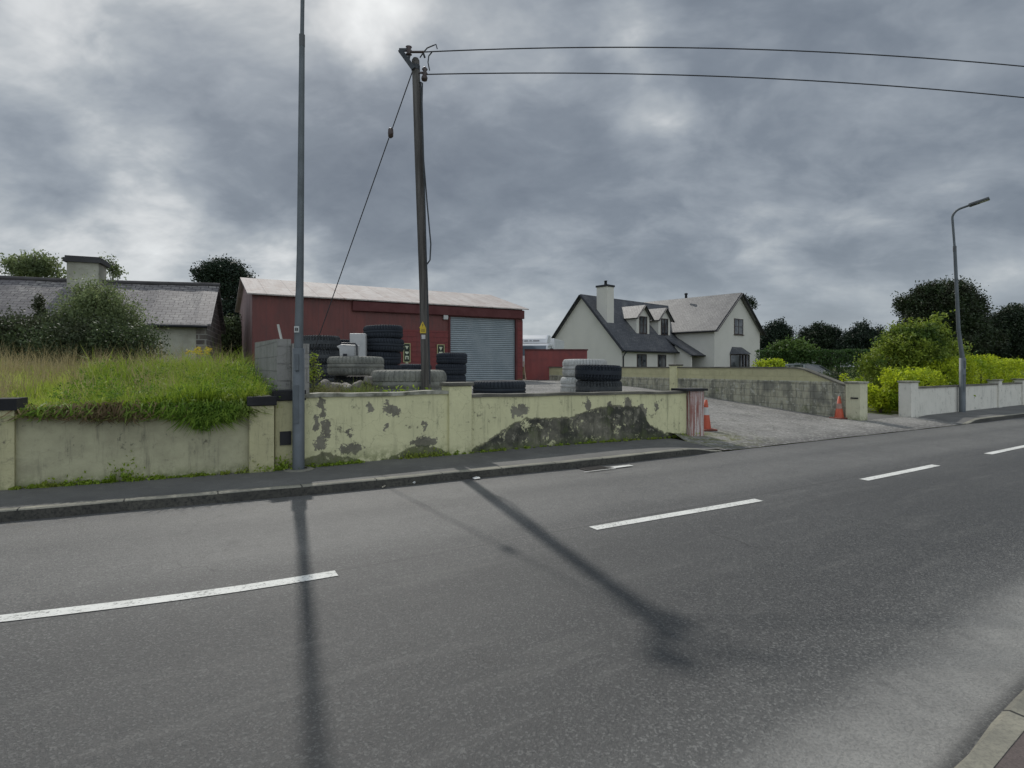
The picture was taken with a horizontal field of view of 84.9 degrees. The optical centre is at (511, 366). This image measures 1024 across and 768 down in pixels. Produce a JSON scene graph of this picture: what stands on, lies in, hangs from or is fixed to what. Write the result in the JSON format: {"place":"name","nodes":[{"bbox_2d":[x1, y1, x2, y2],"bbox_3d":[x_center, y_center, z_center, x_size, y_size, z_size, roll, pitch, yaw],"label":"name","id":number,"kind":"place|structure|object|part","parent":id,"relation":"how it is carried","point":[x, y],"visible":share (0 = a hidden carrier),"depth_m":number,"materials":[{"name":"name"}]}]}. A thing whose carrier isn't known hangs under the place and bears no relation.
{"place":"outdoors","nodes":[
{"label":"outdoors","id":0,"kind":"place"},
{"bbox_2d":[0,341,246,381],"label":"seeding grass","id":1,"kind":"structure","parent":0,"point":[42,364],"depth_m":11.82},
{"bbox_2d":[0,334,265,402],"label":"dry grass","id":2,"kind":"structure","parent":0,"point":[3,390],"depth_m":9.63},
{"bbox_2d":[338,339,349,350],"bbox_3d":[-5.033,-0.594,16.198,1.000,0.360,1.000,1,1,7],"label":"container","id":3,"kind":"object","parent":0,"point":[344,341],"visible":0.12,"depth_m":15.83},
{"bbox_2d":[0,438,715,507],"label":"footpath","id":4,"kind":"structure","parent":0,"point":[22,497],"depth_m":7.72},
{"bbox_2d":[292,0,304,469],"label":"street lamp","id":5,"kind":"object","parent":4,"relation":"on","point":[298,404],"visible":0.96,"depth_m":8.03,"materials":[{"name":"metal"}]},
{"bbox_2d":[294,354,298,423],"bbox_3d":[-3.075,0.320,7.983,0.073,1.000,0.026,0,0,0],"label":"door panel","id":6,"kind":"structure","parent":5,"relation":"in","point":[296,387],"depth_m":7.98,"materials":[{"name":"metal"}]},
{"bbox_2d":[282,466,314,471],"bbox_3d":[-3.077,1.479,8.072,0.440,0.018,0.436,0,0,0],"label":"concrete collar","id":7,"kind":"object","parent":4,"relation":"on","point":[302,470],"visible":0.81,"depth_m":7.96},
{"bbox_2d":[8,432,699,489],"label":"weeds","id":8,"kind":"object","parent":4,"relation":"on","point":[123,475],"visible":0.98,"depth_m":7.66,"materials":[{"name":"green plant"}]},
{"bbox_2d":[384,365,400,369],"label":"tyre","id":9,"kind":"object","parent":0,"point":[392,367],"visible":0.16,"depth_m":14.93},
{"bbox_2d":[367,352,400,364],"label":"tyre","id":10,"kind":"object","parent":9,"relation":"on","point":[391,358],"visible":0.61,"depth_m":14.87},
{"bbox_2d":[367,338,403,351],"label":"tyre","id":11,"kind":"object","parent":10,"relation":"on","point":[385,345],"visible":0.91,"depth_m":14.84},
{"bbox_2d":[363,325,402,338],"bbox_3d":[-3.516,-0.926,15.296,1.060,0.355,1.060,-1,-1,-25],"label":"tyre","id":12,"kind":"object","parent":11,"relation":"on","point":[383,331],"visible":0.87,"depth_m":14.84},
{"bbox_2d":[376,385,431,391],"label":"yard grass","id":13,"kind":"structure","parent":0,"point":[426,388],"depth_m":10.15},
{"bbox_2d":[0,417,1023,767],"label":"road","id":14,"kind":"structure","parent":0,"point":[820,605],"depth_m":3.50,"materials":[{"name":"asphalt"}]},
{"bbox_2d":[0,570,337,621],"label":"road marking","id":15,"kind":"object","parent":14,"relation":"on","point":[99,606],"visible":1,"depth_m":3.80,"materials":[{"name":"paint"}]},
{"bbox_2d":[576,465,611,471],"bbox_3d":[1.282,1.590,8.737,0.440,0.012,0.340,0,0,-30],"label":"storm drain","id":16,"kind":"object","parent":14,"relation":"on","point":[593,468],"visible":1,"depth_m":8.72,"materials":[{"name":"metal"}]},
{"bbox_2d":[586,465,632,471],"bbox_3d":[1.488,1.582,8.700,1.000,0.001,0.150,0,0,-30],"label":"road marking","id":17,"kind":"object","parent":14,"relation":"on","point":[614,467],"visible":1,"depth_m":8.85,"materials":[{"name":"paint"}]},
{"bbox_2d":[589,499,761,529],"bbox_3d":[1.861,1.583,6.062,2.441,0.001,0.130,0,0,-29],"label":"road marking","id":18,"kind":"object","parent":14,"relation":"on","point":[626,522],"visible":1,"depth_m":5.99,"materials":[{"name":"paint"}]},
{"bbox_2d":[861,464,939,479],"bbox_3d":[5.858,1.583,8.402,2.232,0.001,0.129,0,0,-32],"label":"road marking","id":19,"kind":"object","parent":14,"relation":"on","point":[899,472],"visible":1,"depth_m":8.36,"materials":[{"name":"paint"}]},
{"bbox_2d":[984,445,1023,453],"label":"road marking","id":20,"kind":"object","parent":14,"relation":"on","point":[1004,450],"visible":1,"depth_m":10.54,"materials":[{"name":"paint"}]},
{"bbox_2d":[0,367,1023,508],"bbox_3d":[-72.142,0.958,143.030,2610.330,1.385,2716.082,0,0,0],"label":"ground","id":21,"kind":"structure","parent":0,"point":[869,409],"depth_m":14.64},
{"bbox_2d":[0,248,66,277],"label":"tree","id":22,"kind":"object","parent":21,"relation":"on","point":[35,265],"visible":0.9,"depth_m":33.46,"materials":[{"name":"green plant"}]},
{"bbox_2d":[0,303,73,366],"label":"bush","id":23,"kind":"object","parent":21,"relation":"on","point":[10,330],"visible":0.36,"depth_m":14.61,"materials":[{"name":"green plant"}]},
{"bbox_2d":[30,293,47,324],"bbox_3d":[-13.900,-0.812,16.485,0.570,2.724,0.514,0,0,0],"label":"sapling","id":24,"kind":"object","parent":21,"relation":"on","point":[38,302],"visible":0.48,"depth_m":16.44,"materials":[{"name":"green plant"}]},
{"bbox_2d":[14,308,172,368],"bbox_3d":[-10.874,-0.485,14.564,3.767,2.091,2.520,0,0,0],"label":"bush","id":25,"kind":"object","parent":21,"relation":"on","point":[96,333],"visible":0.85,"depth_m":14.25,"materials":[{"name":"green plant"}]},
{"bbox_2d":[35,270,169,351],"bbox_3d":[-11.631,-1.085,15.490,3.412,3.270,2.282,0,0,0],"label":"bush","id":26,"kind":"object","parent":21,"relation":"on","point":[97,303],"visible":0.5,"depth_m":15.26,"materials":[{"name":"green plant"}]},
{"bbox_2d":[0,255,225,366],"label":"cottage","id":27,"kind":"structure","parent":21,"relation":"on","point":[190,314],"depth_m":21.13,"materials":[{"name":"stone"}]},
{"bbox_2d":[100,251,128,279],"bbox_3d":[-21.347,-2.679,29.953,1.333,6.858,1.029,0,0,0],"label":"tree","id":28,"kind":"object","parent":21,"relation":"on","point":[113,269],"visible":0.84,"depth_m":29.98,"materials":[{"name":"green plant"}]},
{"bbox_2d":[0,397,248,489],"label":"retaining wall","id":29,"kind":"structure","parent":21,"relation":"on","point":[34,452],"depth_m":7.19,"materials":[{"name":"yellow paint"}]},
{"bbox_2d":[0,399,237,426],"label":"dead grass","id":30,"kind":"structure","parent":29,"relation":"on","point":[103,413],"depth_m":7.08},
{"bbox_2d":[0,397,272,435],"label":"overhanging grass","id":31,"kind":"structure","parent":29,"relation":"on","point":[182,418],"depth_m":7.42,"materials":[{"name":"plant"}]},
{"bbox_2d":[0,358,282,412],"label":"grass","id":32,"kind":"structure","parent":21,"relation":"on","point":[44,389],"depth_m":8.96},
{"bbox_2d":[18,358,280,431],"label":"leafy weeds","id":33,"kind":"object","parent":21,"relation":"on","point":[217,406],"visible":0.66,"depth_m":7.67,"materials":[{"name":"green plant"}]},
{"bbox_2d":[27,340,278,416],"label":"lush grass","id":34,"kind":"structure","parent":21,"relation":"on","point":[210,393],"depth_m":9.09,"materials":[{"name":"plant"}]},
{"bbox_2d":[184,349,196,363],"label":"ragwort","id":35,"kind":"object","parent":21,"relation":"on","point":[190,353],"visible":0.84,"depth_m":12.20,"materials":[{"name":"yellow plant"}]},
{"bbox_2d":[188,254,258,321],"bbox_3d":[-18.574,-3.218,35.924,4.270,7.937,2.706,0,0,0],"label":"tree","id":36,"kind":"object","parent":21,"relation":"on","point":[226,273],"visible":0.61,"depth_m":35.46,"materials":[{"name":"green plant"}]},
{"bbox_2d":[221,313,241,362],"bbox_3d":[-14.179,-0.985,27.940,3.787,3.478,2.684,0,0,0],"label":"bush","id":37,"kind":"object","parent":21,"relation":"on","point":[233,334],"visible":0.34,"depth_m":27.42,"materials":[{"name":"green plant"}]},
{"bbox_2d":[255,339,308,394],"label":"block wall","id":38,"kind":"structure","parent":21,"relation":"on","point":[273,357],"depth_m":8.63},
{"bbox_2d":[277,324,282,338],"bbox_3d":[-3.981,-0.585,9.600,0.091,0.277,0.035,0,0,0],"label":"wooden stake","id":39,"kind":"object","parent":38,"relation":"on","point":[279,330],"visible":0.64,"depth_m":9.58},
{"bbox_2d":[0,448,721,521],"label":"kerb","id":40,"kind":"structure","parent":21,"relation":"on","point":[76,508],"depth_m":6.96,"materials":[{"name":"concrete"}]},
{"bbox_2d":[235,277,528,380],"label":"shed","id":41,"kind":"structure","parent":21,"relation":"on","point":[484,332],"depth_m":25.60,"materials":[{"name":"metal"}]},
{"bbox_2d":[403,343,410,362],"bbox_3d":[-4.695,-0.586,25.009,0.330,0.904,0.035,0,0,-29],"label":"wall sign","id":42,"kind":"object","parent":41,"relation":"attached to","point":[407,353],"visible":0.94,"depth_m":25.01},
{"bbox_2d":[437,344,444,352],"bbox_3d":[-3.284,-0.600,25.799,0.366,0.827,0.035,0,0,-29],"label":"wall sign","id":43,"kind":"object","parent":41,"relation":"attached to","point":[440,348],"visible":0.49,"depth_m":25.79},
{"bbox_2d":[451,317,514,380],"bbox_3d":[-1.404,-0.735,27.015,3.492,3.170,0.060,0,0,-29],"label":"roller door","id":44,"kind":"structure","parent":41,"relation":"in","point":[488,344],"depth_m":27.05,"materials":[{"name":"metal"}]},
{"bbox_2d":[247,382,687,472],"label":"yard wall","id":45,"kind":"structure","parent":21,"relation":"on","point":[453,417],"depth_m":9.39,"materials":[{"name":"yellow paint"}]},
{"bbox_2d":[523,335,563,366],"bbox_3d":[1.773,-0.608,36.350,2.900,2.695,6.320,0,0,14],"label":"lorry","id":46,"kind":"object","parent":21,"relation":"on","point":[539,342],"visible":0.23,"depth_m":33.91,"materials":[{"name":"white metal"}]},
{"bbox_2d":[524,349,587,379],"bbox_3d":[2.276,-0.025,28.825,3.280,1.730,0.160,0,0,-3],"label":"metal fence","id":47,"kind":"object","parent":21,"relation":"on","point":[539,363],"visible":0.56,"depth_m":28.75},
{"bbox_2d":[551,280,765,366],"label":"house","id":48,"kind":"structure","parent":21,"relation":"on","point":[724,330],"depth_m":54.38,"materials":[{"name":"paint"}]},
{"bbox_2d":[637,354,646,366],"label":"window","id":49,"kind":"structure","parent":48,"relation":"in","point":[641,358],"depth_m":51.01,"materials":[{"name":"grey glass"}]},
{"bbox_2d":[658,355,665,366],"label":"window","id":50,"kind":"structure","parent":48,"relation":"in","point":[661,358],"depth_m":53.25,"materials":[{"name":"grey glass"}]},
{"bbox_2d":[734,318,743,335],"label":"window","id":51,"kind":"structure","parent":48,"relation":"in","point":[738,323],"depth_m":57.37,"materials":[{"name":"grey glass"}]},
{"bbox_2d":[730,347,750,366],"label":"bay window","id":52,"kind":"structure","parent":48,"relation":"in","point":[739,357],"depth_m":56.22,"materials":[{"name":"grey glass"}]},
{"bbox_2d":[671,388,707,435],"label":"gate pillar","id":53,"kind":"structure","parent":21,"relation":"on","point":[694,410],"depth_m":11.93,"materials":[{"name":"paint"}]},
{"bbox_2d":[523,364,868,420],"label":"driveway wall","id":54,"kind":"structure","parent":21,"relation":"on","point":[803,390],"depth_m":17.98,"materials":[{"name":"beige paint"}]},
{"bbox_2d":[745,294,760,309],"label":"tree","id":55,"kind":"object","parent":21,"relation":"on","point":[751,302],"visible":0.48,"depth_m":84.74,"materials":[{"name":"green plant"}]},
{"bbox_2d":[751,358,787,366],"bbox_3d":[9.022,0.566,19.631,1.207,1.771,1.086,0,0,0],"label":"shrub","id":56,"kind":"object","parent":21,"relation":"on","point":[777,362],"visible":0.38,"depth_m":19.53,"materials":[{"name":"plant"}]},
{"bbox_2d":[760,317,796,363],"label":"tree","id":57,"kind":"object","parent":21,"relation":"on","point":[777,330],"visible":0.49,"depth_m":77.19,"materials":[{"name":"green plant"}]},
{"bbox_2d":[763,334,821,363],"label":"shrub","id":58,"kind":"object","parent":21,"relation":"on","point":[787,345],"visible":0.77,"depth_m":43.56,"materials":[{"name":"green plant"}]},
{"bbox_2d":[754,348,876,379],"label":"hedge","id":59,"kind":"object","parent":21,"relation":"on","point":[825,352],"visible":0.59,"depth_m":42.09,"materials":[{"name":"green plant"}]},
{"bbox_2d":[794,320,843,368],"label":"tree","id":60,"kind":"object","parent":21,"relation":"on","point":[822,336],"visible":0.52,"depth_m":78.83,"materials":[{"name":"green plant"}]},
{"bbox_2d":[819,369,844,381],"bbox_3d":[12.116,0.795,21.513,1.422,1.423,1.126,0,0,0],"label":"shrub","id":61,"kind":"object","parent":21,"relation":"on","point":[835,375],"visible":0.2,"depth_m":21.34,"materials":[{"name":"green plant"}]},
{"bbox_2d":[822,325,845,370],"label":"conifer tree","id":62,"kind":"object","parent":21,"relation":"on","point":[836,332],"visible":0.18,"depth_m":78.61,"materials":[{"name":"green plant"}]},
{"bbox_2d":[839,373,864,381],"bbox_3d":[11.844,0.880,19.540,1.073,1.345,0.563,0,0,0],"label":"shrub","id":63,"kind":"object","parent":21,"relation":"on","point":[842,379],"visible":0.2,"depth_m":19.48,"materials":[{"name":"green plant"}]},
{"bbox_2d":[831,317,887,370],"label":"conifer tree","id":64,"kind":"object","parent":21,"relation":"on","point":[860,335],"visible":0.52,"depth_m":75.02,"materials":[{"name":"green plant"}]},
{"bbox_2d":[867,376,910,412],"bbox_3d":[12.255,0.952,18.182,1.704,1.307,0.782,0,0,0],"label":"shrub","id":65,"kind":"object","parent":21,"relation":"on","point":[885,398],"visible":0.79,"depth_m":18.07,"materials":[{"name":"green plant"}]},
{"bbox_2d":[851,309,976,388],"bbox_3d":[14.608,-0.307,20.446,4.144,3.517,2.527,0,0,0],"label":"garden tree","id":66,"kind":"object","parent":21,"relation":"on","point":[908,345],"visible":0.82,"depth_m":20.14,"materials":[{"name":"green plant"}]},
{"bbox_2d":[873,353,1023,412],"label":"golden hedge","id":67,"kind":"object","parent":21,"relation":"on","point":[988,367],"visible":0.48,"depth_m":19.66,"materials":[{"name":"plant"}]},
{"bbox_2d":[888,274,1011,356],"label":"copper tree","id":68,"kind":"object","parent":21,"relation":"on","point":[979,334],"visible":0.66,"depth_m":54.11,"materials":[{"name":"green plant"}]},
{"bbox_2d":[897,378,1023,417],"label":"garden wall","id":69,"kind":"structure","parent":21,"relation":"on","point":[915,400],"depth_m":18.08,"materials":[{"name":"white paint"}]},
{"bbox_2d":[954,690,1023,767],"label":"kerb","id":70,"kind":"structure","parent":21,"relation":"on","point":[1003,732],"depth_m":2.23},
{"bbox_2d":[961,413,1023,424],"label":"kerb","id":71,"kind":"structure","parent":21,"relation":"on","point":[994,418],"depth_m":16.50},
{"bbox_2d":[980,302,1023,375],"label":"tree","id":72,"kind":"object","parent":21,"relation":"on","point":[1009,317],"visible":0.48,"depth_m":58.62,"materials":[{"name":"green plant"}]},
{"bbox_2d":[0,0,1023,366],"label":"sky","id":73,"kind":"structure","parent":0,"point":[160,137],"materials":[{"name":"grey"}]},
{"bbox_2d":[466,379,855,433],"bbox_3d":[-3.468,1.069,23.422,14.640,0.850,26.848,0,0,-30],"label":"yard surface","id":74,"kind":"object","parent":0,"point":[727,416],"visible":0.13,"depth_m":15.96,"materials":[{"name":"concrete"}]},
{"bbox_2d":[309,353,324,391],"bbox_3d":[-3.454,0.283,9.711,0.421,1.034,0.325,0,0,0],"label":"weed","id":75,"kind":"object","parent":74,"relation":"on","point":[312,359],"visible":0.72,"depth_m":9.69,"materials":[{"name":"green plant"}]},
{"bbox_2d":[309,378,333,389],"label":"tyre","id":76,"kind":"object","parent":74,"relation":"on","point":[328,379],"visible":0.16,"depth_m":13.75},
{"bbox_2d":[309,364,335,377],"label":"tyre","id":77,"kind":"object","parent":76,"relation":"on","point":[325,373],"visible":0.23,"depth_m":13.82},
{"bbox_2d":[309,350,338,363],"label":"tyre","id":78,"kind":"object","parent":77,"relation":"on","point":[323,356],"visible":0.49,"depth_m":13.80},
{"bbox_2d":[303,335,339,349],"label":"tyre","id":79,"kind":"object","parent":78,"relation":"on","point":[327,342],"visible":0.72,"depth_m":13.78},
{"bbox_2d":[316,379,331,391],"bbox_3d":[-3.561,0.474,10.591,0.294,0.463,0.275,6,8,13],"label":"stone","id":80,"kind":"object","parent":74,"relation":"on","point":[325,381],"visible":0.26,"depth_m":10.53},
{"bbox_2d":[336,383,351,392],"bbox_3d":[-3.334,0.503,11.201,0.320,0.312,0.268,14,14,35],"label":"stone","id":81,"kind":"object","parent":74,"relation":"on","point":[344,384],"visible":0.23,"depth_m":11.12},
{"bbox_2d":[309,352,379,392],"bbox_3d":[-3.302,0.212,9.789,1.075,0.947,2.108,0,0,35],"label":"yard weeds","id":82,"kind":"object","parent":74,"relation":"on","point":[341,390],"visible":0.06,"depth_m":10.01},
{"bbox_2d":[309,379,387,392],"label":"rank grass","id":83,"kind":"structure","parent":74,"relation":"on","point":[370,389],"depth_m":9.93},
{"bbox_2d":[334,375,369,390],"bbox_3d":[-3.529,0.430,12.800,1.050,0.440,1.050,0,0,-20],"label":"tyre","id":84,"kind":"object","parent":74,"relation":"on","point":[345,379],"visible":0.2,"depth_m":12.34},
{"bbox_2d":[327,356,383,375],"bbox_3d":[-3.510,-0.010,12.600,1.240,0.420,1.240,0,0,-40],"label":"tyre","id":85,"kind":"object","parent":84,"relation":"on","point":[352,365],"visible":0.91,"depth_m":12.07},
{"bbox_2d":[337,343,359,355],"bbox_3d":[-3.624,-0.374,12.481,0.509,0.308,0.298,0,0,8],"label":"white container","id":86,"kind":"object","parent":85,"relation":"on","point":[348,350],"visible":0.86,"depth_m":12.37,"materials":[{"name":"plastic"}]},
{"bbox_2d":[351,380,363,391],"bbox_3d":[-3.010,0.475,10.906,0.237,0.389,0.278,-2,9,33],"label":"stone","id":87,"kind":"object","parent":74,"relation":"on","point":[357,382],"visible":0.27,"depth_m":10.83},
{"bbox_2d":[350,333,366,355],"bbox_3d":[-4.003,-0.100,14.593,0.400,1.500,0.415,0,0,-10],"label":"white cabinet","id":88,"kind":"object","parent":74,"relation":"on","point":[360,339],"visible":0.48,"depth_m":14.40,"materials":[{"name":"plastic"}]},
{"bbox_3d":[-3.968,-0.105,14.394,0.380,1.410,0.012,0,0,-10],"label":"door","id":89,"kind":"part","parent":88,"relation":"part of","materials":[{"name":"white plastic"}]},
{"bbox_2d":[363,376,372,384],"bbox_3d":[-2.787,0.277,10.905,0.239,0.182,0.159,11,-5,-37],"label":"stone","id":90,"kind":"object","parent":74,"relation":"on","point":[367,378],"visible":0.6,"depth_m":10.84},
{"bbox_2d":[370,370,446,391],"bbox_3d":[-2.082,0.360,11.300,1.520,0.580,1.520,0,0,32],"label":"tyre","id":91,"kind":"object","parent":74,"relation":"on","point":[405,378],"visible":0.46,"depth_m":10.62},
{"bbox_2d":[398,44,437,389],"bbox_3d":[-1.749,-2.637,10.448,0.714,6.818,0.277,0,0,0],"label":"telegraph pole","id":92,"kind":"object","parent":74,"relation":"on","point":[420,175],"visible":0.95,"depth_m":10.43,"materials":[{"name":"brown wood"}]},
{"bbox_2d":[309,72,411,363],"bbox_3d":[-3.398,-2.450,11.763,3.997,6.210,0.108,0,0,40],"label":"guy wire","id":93,"kind":"object","parent":92,"relation":"attached to","point":[390,132],"visible":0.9,"depth_m":11.31,"materials":[{"name":"grey"}]},
{"bbox_2d":[424,47,1023,66],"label":"overhead wire","id":94,"kind":"object","parent":92,"relation":"attached to","point":[725,48],"visible":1,"depth_m":10.73,"materials":[{"name":"grey"}]},
{"bbox_2d":[427,72,1023,97],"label":"overhead wire","id":95,"kind":"object","parent":92,"relation":"attached to","point":[716,76],"visible":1,"depth_m":10.72,"materials":[{"name":"grey"}]},
{"bbox_2d":[446,375,465,381],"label":"tyre","id":96,"kind":"object","parent":74,"relation":"on","point":[456,378],"visible":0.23,"depth_m":18.57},
{"bbox_2d":[435,364,466,374],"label":"tyre","id":97,"kind":"object","parent":96,"relation":"on","point":[454,369],"visible":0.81,"depth_m":18.55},
{"bbox_2d":[436,353,466,363],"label":"tyre","id":98,"kind":"object","parent":97,"relation":"on","point":[451,358],"visible":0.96,"depth_m":18.56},
{"bbox_2d":[472,380,525,393],"bbox_3d":[-0.264,0.480,11.550,1.100,0.380,1.100,0,0,6],"label":"tyre","id":99,"kind":"object","parent":74,"relation":"on","point":[499,386],"visible":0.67,"depth_m":11.09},
{"bbox_2d":[560,377,577,391],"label":"tyre","id":100,"kind":"object","parent":74,"relation":"on","point":[567,384],"visible":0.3,"depth_m":13.12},
{"bbox_2d":[562,359,606,376],"bbox_3d":[1.748,0.042,13.475,1.070,0.430,1.070,0,0,-34],"label":"tyre","id":101,"kind":"object","parent":100,"relation":"on","point":[568,367],"visible":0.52,"depth_m":13.08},
{"bbox_2d":[575,380,621,391],"bbox_3d":[1.938,0.485,12.522,1.030,0.350,1.030,0,0,-6],"label":"tyre","id":102,"kind":"object","parent":74,"relation":"on","point":[594,386],"visible":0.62,"depth_m":12.09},
{"bbox_2d":[575,364,621,380],"bbox_3d":[1.924,0.140,12.492,1.030,0.350,1.030,1,0,38],"label":"tyre","id":103,"kind":"object","parent":102,"relation":"on","point":[590,372],"visible":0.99,"depth_m":12.07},
{"bbox_2d":[704,400,717,430],"bbox_3d":[4.491,1.124,12.996,0.400,0.700,0.400,1,2,-20],"label":"traffic cone","id":104,"kind":"object","parent":74,"relation":"on","point":[707,425],"visible":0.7,"depth_m":12.91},
{"bbox_2d":[829,396,847,418],"bbox_3d":[9.233,1.157,15.803,0.360,0.630,0.360,0,0,-20],"label":"traffic cone","id":105,"kind":"object","parent":74,"relation":"on","point":[839,414],"visible":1,"depth_m":15.74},
{"bbox_2d":[785,364,847,379],"bbox_3d":[12.490,0.635,24.002,4.220,1.490,2.020,0,0,-12],"label":"parked car","id":106,"kind":"object","parent":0,"point":[816,368],"visible":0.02,"depth_m":23.41,"materials":[{"name":"grey paint"}]},
{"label":"windows","id":107,"kind":"part","parent":106,"relation":"part of","materials":[{"name":"glass"}]},
{"bbox_2d":[674,417,961,449],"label":"driveway","id":108,"kind":"structure","parent":0,"point":[752,438],"depth_m":12.97,"materials":[{"name":"concrete"}]},
{"bbox_2d":[867,413,898,419],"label":"entrance path","id":109,"kind":"structure","parent":0,"point":[871,416],"depth_m":16.63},
{"bbox_2d":[893,405,1023,422],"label":"footpath","id":110,"kind":"structure","parent":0,"point":[960,417],"depth_m":17.30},
{"bbox_2d":[951,197,989,411],"bbox_3d":[14.676,-1.881,17.895,0.394,6.823,0.961,0,0,-34],"label":"street lamp","id":111,"kind":"object","parent":110,"relation":"on","point":[962,383],"visible":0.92,"depth_m":18.13,"materials":[{"name":"metal"}]},
{"bbox_2d":[963,361,965,390],"bbox_3d":[14.620,0.310,18.081,0.073,1.000,0.026,0,0,0],"label":"door panel","id":112,"kind":"structure","parent":111,"relation":"in","point":[964,375],"depth_m":18.08,"materials":[{"name":"metal"}]},
{"bbox_2d":[994,731,1023,767],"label":"footpath","id":113,"kind":"structure","parent":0,"point":[1013,757],"depth_m":2.12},
{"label":"tyre","id":114,"kind":"object","parent":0,"visible":0},
{"bbox_2d":[400,364,431,369],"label":"tyre","id":115,"kind":"object","parent":114,"relation":"on","point":[410,366],"visible":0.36,"depth_m":19.46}
]}

